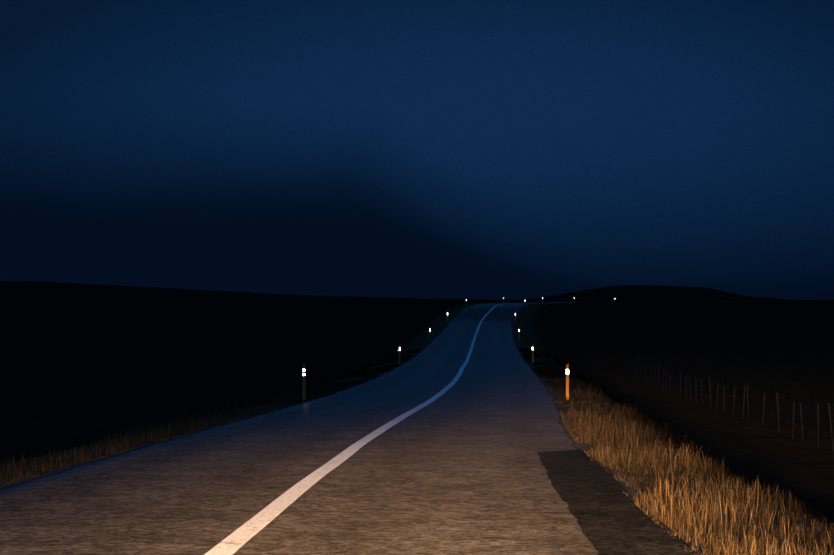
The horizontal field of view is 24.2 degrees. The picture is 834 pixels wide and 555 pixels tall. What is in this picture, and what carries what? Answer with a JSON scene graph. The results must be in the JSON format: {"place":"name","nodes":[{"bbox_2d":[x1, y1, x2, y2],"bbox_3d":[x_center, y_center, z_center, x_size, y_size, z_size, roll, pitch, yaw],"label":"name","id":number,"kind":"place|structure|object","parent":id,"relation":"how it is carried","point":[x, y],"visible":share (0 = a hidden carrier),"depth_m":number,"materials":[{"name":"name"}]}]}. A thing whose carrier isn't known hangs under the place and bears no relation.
{"place":"outdoors","nodes":[
{"label":"outdoors","id":0,"kind":"place"},
{"bbox_2d":[0,348,422,486],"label":"verge grass","id":1,"kind":"structure","parent":0,"point":[313,394],"depth_m":34.56,"materials":[{"name":"brown plant"}]},
{"bbox_2d":[0,159,564,299],"bbox_3d":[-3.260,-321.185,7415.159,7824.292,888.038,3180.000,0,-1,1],"label":"mountain","id":2,"kind":"structure","parent":0,"point":[339,244],"depth_m":6836.56,"materials":[{"name":"black"}]},
{"bbox_2d":[0,302,597,554],"bbox_3d":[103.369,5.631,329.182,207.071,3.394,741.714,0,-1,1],"label":"road","id":3,"kind":"structure","parent":0,"point":[457,468],"depth_m":20.40,"materials":[{"name":"grey asphalt"}]},
{"bbox_2d":[204,302,556,554],"bbox_3d":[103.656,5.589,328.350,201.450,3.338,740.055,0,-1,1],"label":"line","id":4,"kind":"object","parent":3,"relation":"on","point":[236,540],"visible":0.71,"depth_m":18.84,"materials":[{"name":"paint"}]},
{"bbox_2d":[537,450,699,554],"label":"asphalt patch","id":5,"kind":"object","parent":3,"relation":"on","point":[608,513],"visible":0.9,"depth_m":16.63,"materials":[{"name":"black asphalt"}]},
{"bbox_2d":[0,281,833,554],"bbox_3d":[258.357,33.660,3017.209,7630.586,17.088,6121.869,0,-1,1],"label":"ground","id":6,"kind":"structure","parent":0,"point":[81,363],"depth_m":133.48,"materials":[{"name":"soil"}]},
{"bbox_2d":[303,364,305,399],"bbox_3d":[-3.019,2.926,51.952,0.085,1.265,0.040,0,-2,1],"label":"marker post","id":7,"kind":"object","parent":6,"relation":"on","point":[304,384],"visible":0.77,"depth_m":51.94,"materials":[{"name":"yellow plastic"}]},
{"bbox_2d":[566,363,568,399],"bbox_3d":[4.069,2.947,52.575,0.085,1.265,0.040,0,-2,4],"label":"marker post","id":8,"kind":"object","parent":6,"relation":"on","point":[567,380],"visible":0.77,"depth_m":52.57,"materials":[{"name":"yellow plastic"}]},
{"bbox_2d":[633,356,833,450],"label":"fence line","id":9,"kind":"object","parent":6,"relation":"on","point":[801,425],"visible":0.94,"depth_m":69.74,"materials":[{"name":"brown wood"}]},
{"bbox_2d":[0,0,833,299],"label":"sky","id":10,"kind":"structure","parent":0,"point":[572,145],"materials":[{"name":"blue"}]},
{"bbox_2d":[519,347,833,554],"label":"verge grass","id":11,"kind":"structure","parent":0,"point":[702,518],"depth_m":21.31,"materials":[{"name":"brown plant"}]}
]}

